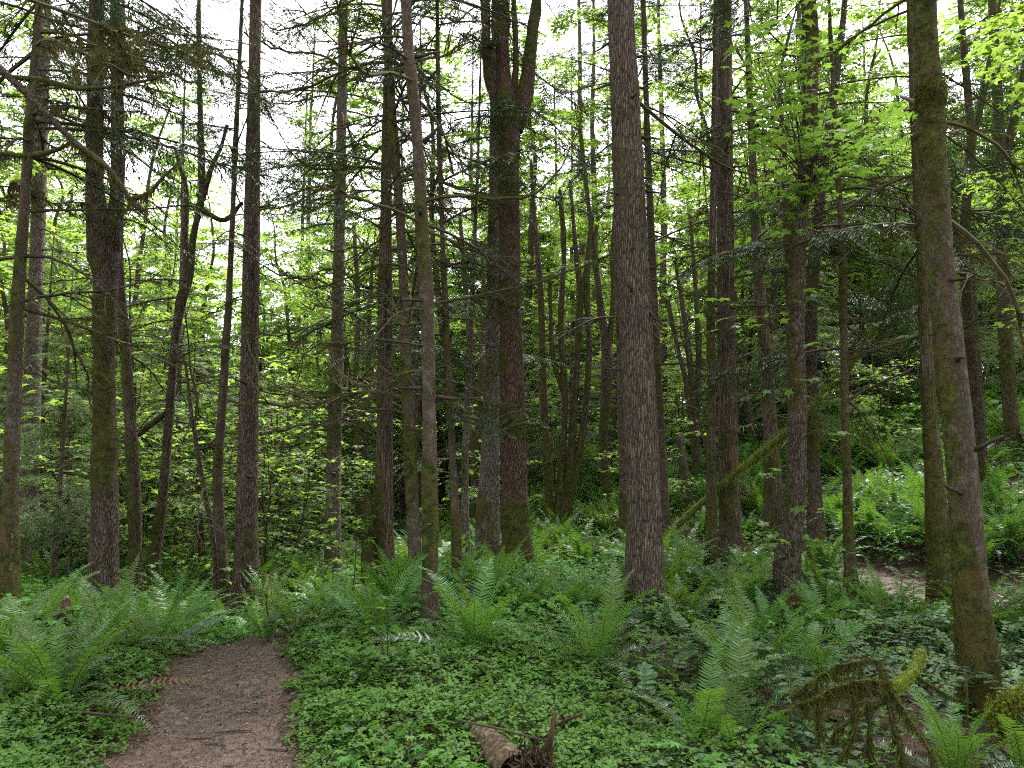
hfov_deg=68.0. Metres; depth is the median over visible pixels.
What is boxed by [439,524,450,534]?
sword fern
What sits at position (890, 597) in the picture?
waxy shrub
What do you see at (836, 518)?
sword fern
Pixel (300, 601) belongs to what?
sword fern
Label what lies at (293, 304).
background maple
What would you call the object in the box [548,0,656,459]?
background conifer
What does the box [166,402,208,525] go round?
young conifer
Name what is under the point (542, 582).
sword fern
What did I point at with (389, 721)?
fallen stick
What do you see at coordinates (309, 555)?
sword fern
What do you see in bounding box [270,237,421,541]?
background maple
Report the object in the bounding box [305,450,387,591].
maple sapling
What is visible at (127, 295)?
background maple
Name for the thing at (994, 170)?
background maple
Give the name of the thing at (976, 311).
young conifer
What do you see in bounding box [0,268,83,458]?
background maple
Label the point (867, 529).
sword fern
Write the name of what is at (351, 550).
sword fern
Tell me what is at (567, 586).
sword fern
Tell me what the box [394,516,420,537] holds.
sword fern
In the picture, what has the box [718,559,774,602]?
sword fern
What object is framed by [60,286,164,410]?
background maple
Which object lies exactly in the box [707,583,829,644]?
sword fern
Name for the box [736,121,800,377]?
background maple
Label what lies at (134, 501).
mossy maple
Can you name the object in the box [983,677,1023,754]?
mossy log
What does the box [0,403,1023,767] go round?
ground
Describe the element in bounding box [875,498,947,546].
sword fern
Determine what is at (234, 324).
background maple
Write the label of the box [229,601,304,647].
sword fern
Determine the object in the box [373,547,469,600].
sword fern
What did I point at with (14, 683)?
sword fern
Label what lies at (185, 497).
understory maple
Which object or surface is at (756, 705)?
waxy shrub
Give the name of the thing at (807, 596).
sword fern
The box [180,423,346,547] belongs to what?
understory maple
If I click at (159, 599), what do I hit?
sword fern
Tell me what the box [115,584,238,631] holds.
sword fern
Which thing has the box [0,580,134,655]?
sword fern
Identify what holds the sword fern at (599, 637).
on the ground at (906, 565)
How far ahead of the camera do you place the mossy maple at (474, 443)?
19.02 m
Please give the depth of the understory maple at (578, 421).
31.39 m
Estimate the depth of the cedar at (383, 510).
10.55 m
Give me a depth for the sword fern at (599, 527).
15.44 m
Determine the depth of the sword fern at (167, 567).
14.69 m
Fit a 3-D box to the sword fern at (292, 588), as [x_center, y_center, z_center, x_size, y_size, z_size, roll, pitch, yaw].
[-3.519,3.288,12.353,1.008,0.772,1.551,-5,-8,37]
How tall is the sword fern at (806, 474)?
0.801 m
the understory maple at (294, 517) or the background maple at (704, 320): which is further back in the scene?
the background maple at (704, 320)
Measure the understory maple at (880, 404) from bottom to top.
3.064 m
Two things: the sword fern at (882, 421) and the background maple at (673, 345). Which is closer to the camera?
the sword fern at (882, 421)
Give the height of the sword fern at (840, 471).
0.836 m
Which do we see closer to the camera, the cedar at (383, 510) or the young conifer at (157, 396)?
the cedar at (383, 510)
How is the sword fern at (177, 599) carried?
on the ground at (906, 565)
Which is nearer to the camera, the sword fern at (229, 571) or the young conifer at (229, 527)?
the sword fern at (229, 571)
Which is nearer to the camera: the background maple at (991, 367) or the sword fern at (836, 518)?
the sword fern at (836, 518)
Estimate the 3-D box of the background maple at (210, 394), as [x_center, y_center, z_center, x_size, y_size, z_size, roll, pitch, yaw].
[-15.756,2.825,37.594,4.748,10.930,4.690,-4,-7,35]
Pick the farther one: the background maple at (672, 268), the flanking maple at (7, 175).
the background maple at (672, 268)
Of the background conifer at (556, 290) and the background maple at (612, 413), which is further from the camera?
the background conifer at (556, 290)
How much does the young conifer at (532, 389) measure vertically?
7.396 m
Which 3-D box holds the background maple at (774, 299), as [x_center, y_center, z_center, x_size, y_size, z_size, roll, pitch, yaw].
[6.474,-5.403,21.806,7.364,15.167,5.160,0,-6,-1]
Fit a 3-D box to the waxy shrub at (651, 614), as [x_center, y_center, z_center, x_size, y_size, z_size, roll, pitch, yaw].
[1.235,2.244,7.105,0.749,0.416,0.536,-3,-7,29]
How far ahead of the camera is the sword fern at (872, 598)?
7.53 m
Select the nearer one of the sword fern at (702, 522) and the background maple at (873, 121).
the sword fern at (702, 522)
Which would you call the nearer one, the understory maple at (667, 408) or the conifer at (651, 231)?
the conifer at (651, 231)
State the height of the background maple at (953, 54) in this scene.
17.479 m
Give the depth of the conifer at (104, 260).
9.52 m
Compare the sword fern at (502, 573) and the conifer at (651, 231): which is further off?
the conifer at (651, 231)
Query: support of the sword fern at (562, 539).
on the ground at (906, 565)
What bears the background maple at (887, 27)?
on the ground at (906, 565)
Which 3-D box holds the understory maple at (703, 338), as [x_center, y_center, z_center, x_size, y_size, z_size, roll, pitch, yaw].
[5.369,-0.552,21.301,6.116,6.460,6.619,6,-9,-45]
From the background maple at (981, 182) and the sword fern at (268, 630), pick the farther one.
the background maple at (981, 182)
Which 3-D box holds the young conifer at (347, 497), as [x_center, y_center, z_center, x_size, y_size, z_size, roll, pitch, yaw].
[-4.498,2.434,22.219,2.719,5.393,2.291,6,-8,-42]
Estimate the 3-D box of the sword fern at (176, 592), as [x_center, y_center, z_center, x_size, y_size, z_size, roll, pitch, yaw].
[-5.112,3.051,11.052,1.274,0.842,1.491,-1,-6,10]
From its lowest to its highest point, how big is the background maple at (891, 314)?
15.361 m
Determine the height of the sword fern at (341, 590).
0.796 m
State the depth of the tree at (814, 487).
11.06 m
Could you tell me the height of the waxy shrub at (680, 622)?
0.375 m
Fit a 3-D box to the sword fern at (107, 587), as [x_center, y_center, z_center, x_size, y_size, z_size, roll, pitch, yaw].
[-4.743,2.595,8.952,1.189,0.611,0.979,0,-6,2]
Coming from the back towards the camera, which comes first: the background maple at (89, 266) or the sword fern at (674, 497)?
the background maple at (89, 266)
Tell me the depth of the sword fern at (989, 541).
9.96 m
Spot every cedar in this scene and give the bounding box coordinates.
[211,0,486,577]
[569,0,831,574]
[653,0,866,573]
[754,0,1023,612]
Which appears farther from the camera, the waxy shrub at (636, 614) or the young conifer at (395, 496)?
the young conifer at (395, 496)
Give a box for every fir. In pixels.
[163,0,318,624]
[195,0,463,579]
[392,3,611,563]
[593,0,812,623]
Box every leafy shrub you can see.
[123,541,186,595]
[190,566,219,601]
[285,598,315,632]
[342,566,439,686]
[731,555,773,606]
[754,515,778,578]
[794,517,848,611]
[802,512,895,602]
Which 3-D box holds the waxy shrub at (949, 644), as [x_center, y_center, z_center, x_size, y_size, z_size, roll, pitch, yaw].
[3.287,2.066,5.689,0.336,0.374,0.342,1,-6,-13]
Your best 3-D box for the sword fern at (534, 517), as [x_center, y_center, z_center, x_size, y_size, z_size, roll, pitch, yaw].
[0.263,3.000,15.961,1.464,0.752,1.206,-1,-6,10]
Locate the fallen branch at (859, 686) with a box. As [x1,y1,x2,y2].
[784,648,958,767]
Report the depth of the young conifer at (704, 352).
24.24 m
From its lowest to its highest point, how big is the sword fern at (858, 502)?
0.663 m
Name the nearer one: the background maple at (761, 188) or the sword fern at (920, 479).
the sword fern at (920, 479)
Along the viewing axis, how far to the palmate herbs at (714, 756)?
4.72 m
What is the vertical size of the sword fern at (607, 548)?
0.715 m
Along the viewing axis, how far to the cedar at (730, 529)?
12.07 m
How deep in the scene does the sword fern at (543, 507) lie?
17.46 m
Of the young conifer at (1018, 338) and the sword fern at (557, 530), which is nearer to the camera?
the sword fern at (557, 530)
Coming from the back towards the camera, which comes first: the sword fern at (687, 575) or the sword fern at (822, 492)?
the sword fern at (822, 492)
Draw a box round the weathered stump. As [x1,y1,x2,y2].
[47,595,74,627]
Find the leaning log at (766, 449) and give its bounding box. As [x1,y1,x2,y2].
[663,321,878,543]
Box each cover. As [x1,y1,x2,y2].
[0,403,1023,648]
[0,592,1023,767]
[40,378,1023,564]
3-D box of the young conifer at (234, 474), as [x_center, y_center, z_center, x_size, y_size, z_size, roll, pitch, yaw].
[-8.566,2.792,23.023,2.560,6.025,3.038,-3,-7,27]
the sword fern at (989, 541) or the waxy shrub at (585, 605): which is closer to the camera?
the waxy shrub at (585, 605)
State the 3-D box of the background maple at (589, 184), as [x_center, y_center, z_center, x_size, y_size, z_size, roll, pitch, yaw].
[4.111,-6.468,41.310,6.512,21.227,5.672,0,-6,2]
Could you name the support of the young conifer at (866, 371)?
on the ground at (906, 565)
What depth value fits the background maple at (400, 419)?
30.29 m
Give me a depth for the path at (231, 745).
4.78 m
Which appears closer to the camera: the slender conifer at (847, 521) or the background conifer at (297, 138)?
the slender conifer at (847, 521)
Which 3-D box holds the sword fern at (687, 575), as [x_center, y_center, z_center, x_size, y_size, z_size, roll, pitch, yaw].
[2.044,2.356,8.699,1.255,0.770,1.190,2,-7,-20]
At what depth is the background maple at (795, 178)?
32.46 m
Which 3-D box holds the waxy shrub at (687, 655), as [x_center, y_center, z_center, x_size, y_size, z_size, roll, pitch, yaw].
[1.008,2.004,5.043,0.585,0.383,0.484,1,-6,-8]
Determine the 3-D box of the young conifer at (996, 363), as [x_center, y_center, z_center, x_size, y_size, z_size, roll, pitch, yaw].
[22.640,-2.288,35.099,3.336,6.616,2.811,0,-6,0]
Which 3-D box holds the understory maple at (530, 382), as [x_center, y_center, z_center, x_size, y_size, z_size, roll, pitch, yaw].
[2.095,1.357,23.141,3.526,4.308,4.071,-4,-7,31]
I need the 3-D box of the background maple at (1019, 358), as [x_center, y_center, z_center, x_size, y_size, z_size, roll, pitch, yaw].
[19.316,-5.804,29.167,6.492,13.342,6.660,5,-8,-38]
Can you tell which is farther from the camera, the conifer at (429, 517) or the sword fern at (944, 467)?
the sword fern at (944, 467)
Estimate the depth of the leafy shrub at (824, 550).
8.06 m
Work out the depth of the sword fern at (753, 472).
16.96 m
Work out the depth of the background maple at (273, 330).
42.72 m
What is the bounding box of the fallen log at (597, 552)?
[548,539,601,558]
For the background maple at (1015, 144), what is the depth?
27.27 m
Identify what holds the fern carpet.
on the ground at (906, 565)
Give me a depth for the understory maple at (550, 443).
21.20 m
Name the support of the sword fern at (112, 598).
on the ground at (906, 565)
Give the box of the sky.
[0,0,1023,453]
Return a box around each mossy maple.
[0,0,257,224]
[24,0,228,600]
[26,0,315,598]
[351,224,373,549]
[421,0,611,581]
[458,216,485,526]
[530,159,598,524]
[578,123,615,521]
[649,0,916,616]
[665,214,701,491]
[850,0,1023,511]
[893,0,1023,457]
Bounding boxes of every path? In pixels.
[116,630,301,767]
[767,555,1023,603]
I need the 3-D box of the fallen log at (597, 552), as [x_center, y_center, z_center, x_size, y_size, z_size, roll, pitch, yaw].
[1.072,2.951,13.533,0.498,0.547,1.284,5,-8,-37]
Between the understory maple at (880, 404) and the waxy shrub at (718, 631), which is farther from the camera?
the understory maple at (880, 404)
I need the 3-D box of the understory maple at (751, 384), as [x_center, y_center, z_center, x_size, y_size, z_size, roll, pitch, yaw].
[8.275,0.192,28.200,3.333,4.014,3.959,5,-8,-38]
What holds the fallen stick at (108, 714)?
on the ground cover at (354, 705)
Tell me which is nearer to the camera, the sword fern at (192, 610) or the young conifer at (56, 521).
the sword fern at (192, 610)
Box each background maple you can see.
[0,60,220,543]
[0,90,92,419]
[0,158,85,373]
[0,162,90,461]
[0,193,68,424]
[0,195,177,540]
[0,202,83,406]
[0,242,47,397]
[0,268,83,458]
[0,320,80,434]
[22,162,241,557]
[41,270,92,488]
[46,220,169,388]
[47,167,104,536]
[47,180,197,408]
[52,251,167,458]
[59,263,147,487]
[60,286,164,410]
[74,224,217,361]
[79,283,188,459]
[117,348,188,451]
[121,119,230,538]
[141,147,243,493]
[148,390,236,457]
[160,254,310,461]
[165,218,236,464]
[181,337,235,477]
[183,309,260,478]
[210,198,362,517]
[211,311,286,455]
[219,203,372,525]
[234,256,285,453]
[260,219,374,455]
[260,268,368,466]
[265,221,398,527]
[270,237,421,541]
[277,0,409,547]
[296,149,375,510]
[299,286,393,474]
[314,199,485,535]
[328,223,469,483]
[347,201,437,503]
[362,0,589,509]
[364,169,486,508]
[394,213,487,475]
[406,183,476,497]
[420,251,481,460]
[433,244,525,447]
[436,233,481,442]
[454,2,598,487]
[455,121,599,452]
[463,166,610,480]
[467,151,554,368]
[479,309,591,431]
[523,247,617,437]
[531,267,617,462]
[537,196,577,408]
[543,62,612,443]
[554,6,692,471]
[567,173,707,375]
[605,119,704,360]
[634,0,857,449]
[657,247,693,399]
[658,132,740,372]
[659,94,811,436]
[660,0,894,413]
[673,167,770,389]
[692,81,796,414]
[694,160,781,410]
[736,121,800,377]
[742,108,788,337]
[752,326,839,375]
[764,27,879,375]
[771,0,954,415]
[772,104,905,394]
[778,226,852,388]
[788,10,889,414]
[805,77,917,410]
[819,58,1010,400]
[824,56,899,356]
[842,0,1023,280]
[845,139,909,394]
[847,192,890,393]
[852,88,984,385]
[865,124,914,389]
[870,151,914,387]
[871,116,958,345]
[885,179,1023,386]
[939,0,1023,279]
[947,94,1023,386]
[947,115,1023,402]
[949,77,1023,394]
[953,28,1023,315]
[967,0,1023,303]
[978,135,1020,377]
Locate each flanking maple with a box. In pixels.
[0,4,75,375]
[938,0,1023,337]
[946,0,1023,265]
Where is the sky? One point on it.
(220, 25)
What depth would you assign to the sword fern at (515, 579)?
8.07 m
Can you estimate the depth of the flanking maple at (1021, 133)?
25.30 m
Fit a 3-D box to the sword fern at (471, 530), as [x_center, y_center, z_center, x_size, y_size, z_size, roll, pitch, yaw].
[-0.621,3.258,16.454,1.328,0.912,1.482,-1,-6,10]
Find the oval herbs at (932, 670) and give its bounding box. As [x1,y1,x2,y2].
[0,585,1023,767]
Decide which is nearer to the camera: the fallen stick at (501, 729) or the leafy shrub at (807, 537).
the fallen stick at (501, 729)
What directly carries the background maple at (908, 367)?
on the ground at (906, 565)
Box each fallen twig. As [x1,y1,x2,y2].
[186,737,213,738]
[205,743,224,745]
[216,729,254,733]
[266,748,291,751]
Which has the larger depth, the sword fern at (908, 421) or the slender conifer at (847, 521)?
the sword fern at (908, 421)
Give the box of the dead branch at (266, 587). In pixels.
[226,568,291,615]
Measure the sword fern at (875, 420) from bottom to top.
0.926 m
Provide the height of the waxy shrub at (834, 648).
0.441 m
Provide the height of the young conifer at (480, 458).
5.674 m
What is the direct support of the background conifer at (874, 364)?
on the ground at (906, 565)
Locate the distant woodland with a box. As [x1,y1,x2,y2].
[0,157,1022,504]
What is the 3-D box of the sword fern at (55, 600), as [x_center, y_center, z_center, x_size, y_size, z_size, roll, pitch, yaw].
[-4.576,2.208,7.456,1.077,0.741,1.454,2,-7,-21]
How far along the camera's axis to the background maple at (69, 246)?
32.88 m
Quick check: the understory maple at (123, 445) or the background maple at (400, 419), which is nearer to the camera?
the understory maple at (123, 445)
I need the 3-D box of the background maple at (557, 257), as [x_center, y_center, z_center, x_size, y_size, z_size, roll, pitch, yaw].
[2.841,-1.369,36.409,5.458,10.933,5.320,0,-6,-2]
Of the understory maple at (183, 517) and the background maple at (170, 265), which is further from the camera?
the background maple at (170, 265)
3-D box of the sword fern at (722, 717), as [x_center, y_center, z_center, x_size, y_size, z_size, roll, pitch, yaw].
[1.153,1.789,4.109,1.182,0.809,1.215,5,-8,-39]
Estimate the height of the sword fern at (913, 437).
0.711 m
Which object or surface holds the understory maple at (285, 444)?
on the ground at (906, 565)
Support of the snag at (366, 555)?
on the ground at (906, 565)
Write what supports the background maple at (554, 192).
on the ground at (906, 565)
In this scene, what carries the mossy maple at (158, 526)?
on the ground at (906, 565)
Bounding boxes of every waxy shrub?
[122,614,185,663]
[516,622,570,650]
[553,600,594,635]
[592,552,624,577]
[593,605,646,649]
[603,603,672,645]
[605,618,698,673]
[609,661,690,727]
[621,648,707,711]
[640,596,705,635]
[666,610,719,660]
[667,619,757,670]
[668,628,728,678]
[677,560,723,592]
[702,622,765,656]
[715,693,784,726]
[727,636,836,736]
[734,635,810,721]
[746,567,775,600]
[784,657,866,730]
[802,565,839,585]
[806,645,877,704]
[823,618,886,663]
[826,568,867,601]
[834,609,922,652]
[854,611,934,655]
[865,591,922,635]
[876,611,945,652]
[883,575,950,614]
[884,566,930,599]
[893,613,953,651]
[898,647,1008,727]
[900,605,953,650]
[926,629,954,669]
[990,596,1023,634]
[993,610,1023,663]
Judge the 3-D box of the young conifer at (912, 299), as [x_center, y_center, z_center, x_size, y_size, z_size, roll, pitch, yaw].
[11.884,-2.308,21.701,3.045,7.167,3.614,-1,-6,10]
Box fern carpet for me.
[20,387,1023,594]
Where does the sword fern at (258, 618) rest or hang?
on the ground at (906, 565)
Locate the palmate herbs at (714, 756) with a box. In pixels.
[0,580,1023,767]
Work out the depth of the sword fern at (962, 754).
3.76 m
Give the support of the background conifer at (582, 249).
on the ground at (906, 565)
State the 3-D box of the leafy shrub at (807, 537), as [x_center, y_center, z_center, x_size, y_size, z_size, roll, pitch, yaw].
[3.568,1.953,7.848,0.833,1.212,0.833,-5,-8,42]
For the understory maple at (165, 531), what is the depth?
18.51 m
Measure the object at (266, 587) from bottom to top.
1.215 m
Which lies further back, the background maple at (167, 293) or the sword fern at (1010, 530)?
the background maple at (167, 293)
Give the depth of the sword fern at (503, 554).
9.10 m
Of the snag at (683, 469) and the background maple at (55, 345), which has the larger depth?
the background maple at (55, 345)
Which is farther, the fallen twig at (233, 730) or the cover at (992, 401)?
the cover at (992, 401)
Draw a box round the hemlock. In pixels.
[784,0,1023,720]
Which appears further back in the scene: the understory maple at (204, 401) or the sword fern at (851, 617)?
the understory maple at (204, 401)
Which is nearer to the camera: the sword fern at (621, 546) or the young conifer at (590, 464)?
the sword fern at (621, 546)
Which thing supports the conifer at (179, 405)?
on the ground at (906, 565)
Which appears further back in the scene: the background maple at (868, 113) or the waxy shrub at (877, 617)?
the background maple at (868, 113)
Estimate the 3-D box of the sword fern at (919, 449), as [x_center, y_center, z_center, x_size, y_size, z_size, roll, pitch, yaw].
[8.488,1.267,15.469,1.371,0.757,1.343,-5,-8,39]
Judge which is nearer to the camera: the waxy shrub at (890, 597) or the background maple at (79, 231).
the waxy shrub at (890, 597)
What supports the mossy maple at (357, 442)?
on the ground at (906, 565)
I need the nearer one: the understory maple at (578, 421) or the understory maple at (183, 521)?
the understory maple at (183, 521)
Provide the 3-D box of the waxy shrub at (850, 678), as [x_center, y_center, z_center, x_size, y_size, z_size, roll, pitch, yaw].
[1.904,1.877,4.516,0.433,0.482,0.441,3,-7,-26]
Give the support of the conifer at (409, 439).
on the ground at (906, 565)
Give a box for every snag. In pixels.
[359,492,376,593]
[676,432,695,517]
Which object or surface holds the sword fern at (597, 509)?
on the ground at (906, 565)
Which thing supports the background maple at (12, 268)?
on the ground at (906, 565)
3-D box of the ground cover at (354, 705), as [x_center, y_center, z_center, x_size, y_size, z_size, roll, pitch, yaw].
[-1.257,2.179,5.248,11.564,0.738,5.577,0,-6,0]
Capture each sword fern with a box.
[0,561,101,622]
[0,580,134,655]
[0,586,218,740]
[0,603,136,733]
[4,552,203,667]
[27,574,148,619]
[62,565,142,594]
[70,556,126,586]
[70,582,156,613]
[80,596,193,631]
[82,578,158,612]
[92,587,235,652]
[113,575,260,627]
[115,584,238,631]
[119,542,177,579]
[122,562,210,607]
[131,588,211,611]
[134,580,202,610]
[142,549,195,577]
[166,565,212,594]
[167,550,197,571]
[176,558,230,580]
[185,596,264,631]
[190,550,271,586]
[217,585,314,636]
[219,563,300,621]
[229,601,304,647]
[230,553,294,592]
[232,574,348,632]
[259,548,298,578]
[262,545,322,582]
[272,548,323,578]
[272,569,359,614]
[274,566,326,603]
[276,575,356,622]
[283,563,355,599]
[285,570,350,618]
[293,575,377,617]
[295,554,471,639]
[305,536,360,567]
[305,545,489,624]
[336,560,420,601]
[337,549,396,574]
[359,543,448,585]
[363,543,548,676]
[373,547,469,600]
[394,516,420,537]
[396,541,513,610]
[403,531,474,568]
[438,534,542,598]
[438,541,492,566]
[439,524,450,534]
[447,540,539,587]
[457,550,548,607]
[469,518,474,539]
[469,564,585,618]
[493,523,593,575]
[506,560,681,687]
[511,557,590,625]
[512,559,611,616]
[529,502,544,521]
[530,508,566,535]
[530,511,544,526]
[532,500,554,521]
[534,509,597,553]
[539,518,623,576]
[540,471,597,503]
[542,531,596,566]
[549,563,654,615]
[553,486,592,510]
[576,481,618,507]
[576,521,689,571]
[576,560,650,605]
[577,499,613,525]
[584,511,612,536]
[586,581,643,629]
[590,493,618,515]
[591,527,701,570]
[591,529,619,569]
[607,630,797,767]
[608,563,898,726]
[614,523,700,552]
[620,617,858,767]
[623,568,735,643]
[663,521,725,582]
[664,537,737,593]
[664,563,730,605]
[665,523,727,571]
[668,483,701,512]
[672,502,718,536]
[676,546,771,622]
[678,472,705,498]
[694,556,783,622]
[703,523,778,578]
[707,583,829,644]
[717,509,762,538]
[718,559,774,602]
[738,441,758,461]
[739,457,781,480]
[739,470,784,491]
[756,597,899,704]
[760,553,898,612]
[775,568,880,645]
[780,450,786,482]
[781,456,829,486]
[801,532,880,585]
[804,488,887,535]
[804,496,865,534]
[805,487,833,511]
[818,407,868,426]
[820,426,878,463]
[821,461,883,494]
[821,588,907,641]
[822,471,906,510]
[825,496,918,542]
[825,671,1023,767]
[829,555,948,626]
[833,491,922,546]
[837,412,891,435]
[838,485,883,517]
[838,587,913,635]
[841,461,889,510]
[852,429,921,475]
[853,433,922,462]
[855,469,946,515]
[857,474,924,520]
[861,411,911,439]
[864,457,945,499]
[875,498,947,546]
[877,477,987,537]
[882,402,920,430]
[884,401,915,426]
[885,462,923,483]
[885,593,950,633]
[887,711,1023,767]
[891,433,942,457]
[892,455,1009,498]
[897,445,1020,485]
[899,425,940,446]
[907,510,1023,569]
[915,566,1023,630]
[918,488,1016,514]
[921,474,1022,539]
[980,457,1023,512]
[982,482,1023,519]
[984,491,1023,559]
[984,502,1023,556]
[985,377,1017,401]
[985,420,1000,450]
[986,406,1018,420]
[987,399,1023,418]
[987,567,1023,615]
[988,410,1023,443]
[990,595,1023,640]
[991,394,1023,411]
[1004,463,1023,494]
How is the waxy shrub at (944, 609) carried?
on the ground at (906, 565)
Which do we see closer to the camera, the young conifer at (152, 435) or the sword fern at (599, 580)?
the sword fern at (599, 580)
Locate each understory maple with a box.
[0,284,217,578]
[0,401,187,582]
[0,403,86,539]
[19,348,192,557]
[20,415,150,550]
[21,253,376,567]
[42,417,145,545]
[65,436,197,563]
[67,435,206,565]
[76,353,323,556]
[119,418,283,569]
[122,436,234,556]
[151,477,232,553]
[164,353,422,574]
[166,481,228,553]
[174,407,374,588]
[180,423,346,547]
[185,481,291,557]
[189,364,374,551]
[202,373,375,558]
[210,413,302,522]
[224,469,324,562]
[225,405,343,541]
[226,418,324,531]
[234,446,346,559]
[259,474,343,554]
[260,381,448,551]
[271,438,365,532]
[417,403,554,524]
[474,296,618,498]
[499,391,598,493]
[500,428,556,484]
[525,371,617,485]
[533,328,617,467]
[554,390,616,443]
[558,318,705,443]
[570,417,706,528]
[609,235,820,450]
[661,365,742,429]
[662,369,687,450]
[664,339,782,442]
[667,288,779,409]
[667,369,701,422]
[668,373,684,422]
[669,318,783,411]
[670,326,758,410]
[677,307,830,439]
[681,343,786,415]
[817,330,915,421]
[823,339,942,458]
[983,302,1023,386]
[983,348,1023,386]
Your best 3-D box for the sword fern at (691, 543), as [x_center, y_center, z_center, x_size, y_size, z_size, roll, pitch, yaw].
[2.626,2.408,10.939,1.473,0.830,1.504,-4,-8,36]
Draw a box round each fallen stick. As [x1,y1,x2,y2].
[7,706,134,729]
[263,635,324,652]
[268,605,319,620]
[380,681,529,725]
[457,719,542,740]
[461,649,505,678]
[474,728,527,762]
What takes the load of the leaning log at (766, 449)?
on the ground at (906, 565)
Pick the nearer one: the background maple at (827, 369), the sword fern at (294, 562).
the sword fern at (294, 562)
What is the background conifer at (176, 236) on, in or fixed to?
on the ground at (906, 565)
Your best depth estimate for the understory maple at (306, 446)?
25.75 m
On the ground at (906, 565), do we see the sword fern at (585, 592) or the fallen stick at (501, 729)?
the sword fern at (585, 592)
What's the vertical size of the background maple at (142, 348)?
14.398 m
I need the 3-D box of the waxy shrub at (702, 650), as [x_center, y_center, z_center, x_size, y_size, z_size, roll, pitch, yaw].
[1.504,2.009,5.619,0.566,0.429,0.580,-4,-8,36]
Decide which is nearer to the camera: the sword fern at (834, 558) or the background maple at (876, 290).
the sword fern at (834, 558)
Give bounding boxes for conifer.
[0,0,174,582]
[0,0,270,614]
[0,0,270,614]
[0,234,125,532]
[0,270,120,557]
[0,313,146,585]
[0,321,6,513]
[0,373,49,514]
[0,374,68,548]
[41,409,123,545]
[48,76,87,529]
[51,302,171,536]
[84,335,195,542]
[88,360,167,550]
[115,15,281,573]
[132,0,316,609]
[141,94,209,389]
[154,419,206,542]
[163,419,235,554]
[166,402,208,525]
[182,388,281,547]
[226,0,616,572]
[263,1,352,519]
[267,55,331,515]
[281,0,589,628]
[282,0,574,587]
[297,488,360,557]
[301,363,368,498]
[309,383,404,533]
[354,2,461,519]
[360,30,566,557]
[361,400,398,501]
[364,104,442,520]
[437,25,487,489]
[444,326,556,495]
[449,376,535,487]
[519,0,711,543]
[525,317,616,481]
[531,312,568,453]
[535,0,610,444]
[536,37,576,448]
[545,40,607,443]
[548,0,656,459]
[553,0,781,546]
[597,79,613,339]
[611,0,701,445]
[641,0,880,545]
[651,0,1018,597]
[664,391,700,447]
[669,312,717,416]
[670,1,742,347]
[679,262,756,418]
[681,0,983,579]
[737,208,880,450]
[752,342,783,404]
[759,0,872,411]
[834,197,920,412]
[837,313,897,396]
[846,0,893,393]
[873,222,997,414]
[884,112,1023,430]
[886,260,918,388]
[911,179,1023,369]
[979,312,998,378]
[980,186,1023,380]
[985,294,1023,378]
[995,363,1023,400]
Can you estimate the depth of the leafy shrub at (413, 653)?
5.15 m
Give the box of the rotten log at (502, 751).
[454,711,582,767]
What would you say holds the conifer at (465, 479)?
on the ground at (906, 565)
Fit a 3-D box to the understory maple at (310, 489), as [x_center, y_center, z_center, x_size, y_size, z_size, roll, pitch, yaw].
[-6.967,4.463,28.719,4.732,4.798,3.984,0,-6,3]
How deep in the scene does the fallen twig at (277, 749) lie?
4.25 m
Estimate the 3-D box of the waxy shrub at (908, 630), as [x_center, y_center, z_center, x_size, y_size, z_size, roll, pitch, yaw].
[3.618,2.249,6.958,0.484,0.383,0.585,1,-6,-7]
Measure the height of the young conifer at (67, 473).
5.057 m
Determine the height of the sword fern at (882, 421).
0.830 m
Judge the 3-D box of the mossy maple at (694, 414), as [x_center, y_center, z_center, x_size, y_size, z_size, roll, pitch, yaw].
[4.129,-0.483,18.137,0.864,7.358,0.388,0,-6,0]
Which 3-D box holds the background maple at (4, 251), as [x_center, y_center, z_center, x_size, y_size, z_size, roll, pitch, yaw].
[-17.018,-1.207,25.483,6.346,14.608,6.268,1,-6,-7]
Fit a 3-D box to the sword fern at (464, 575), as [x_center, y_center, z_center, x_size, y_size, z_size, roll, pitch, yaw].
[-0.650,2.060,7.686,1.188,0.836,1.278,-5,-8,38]
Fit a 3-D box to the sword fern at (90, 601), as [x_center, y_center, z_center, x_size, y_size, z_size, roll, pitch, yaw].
[-3.112,1.836,5.968,1.340,0.875,1.303,0,-6,0]
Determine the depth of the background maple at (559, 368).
34.19 m
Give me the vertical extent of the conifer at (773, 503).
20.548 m
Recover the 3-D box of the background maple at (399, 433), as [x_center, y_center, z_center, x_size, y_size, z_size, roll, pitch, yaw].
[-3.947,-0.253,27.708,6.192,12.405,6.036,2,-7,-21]
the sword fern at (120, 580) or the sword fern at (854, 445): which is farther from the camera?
the sword fern at (854, 445)
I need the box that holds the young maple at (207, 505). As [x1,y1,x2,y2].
[173,360,265,618]
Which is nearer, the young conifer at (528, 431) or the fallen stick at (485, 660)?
the fallen stick at (485, 660)
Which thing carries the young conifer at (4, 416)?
on the ground at (906, 565)
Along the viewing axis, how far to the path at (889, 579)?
10.23 m
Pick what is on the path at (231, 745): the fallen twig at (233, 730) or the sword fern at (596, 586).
the fallen twig at (233, 730)

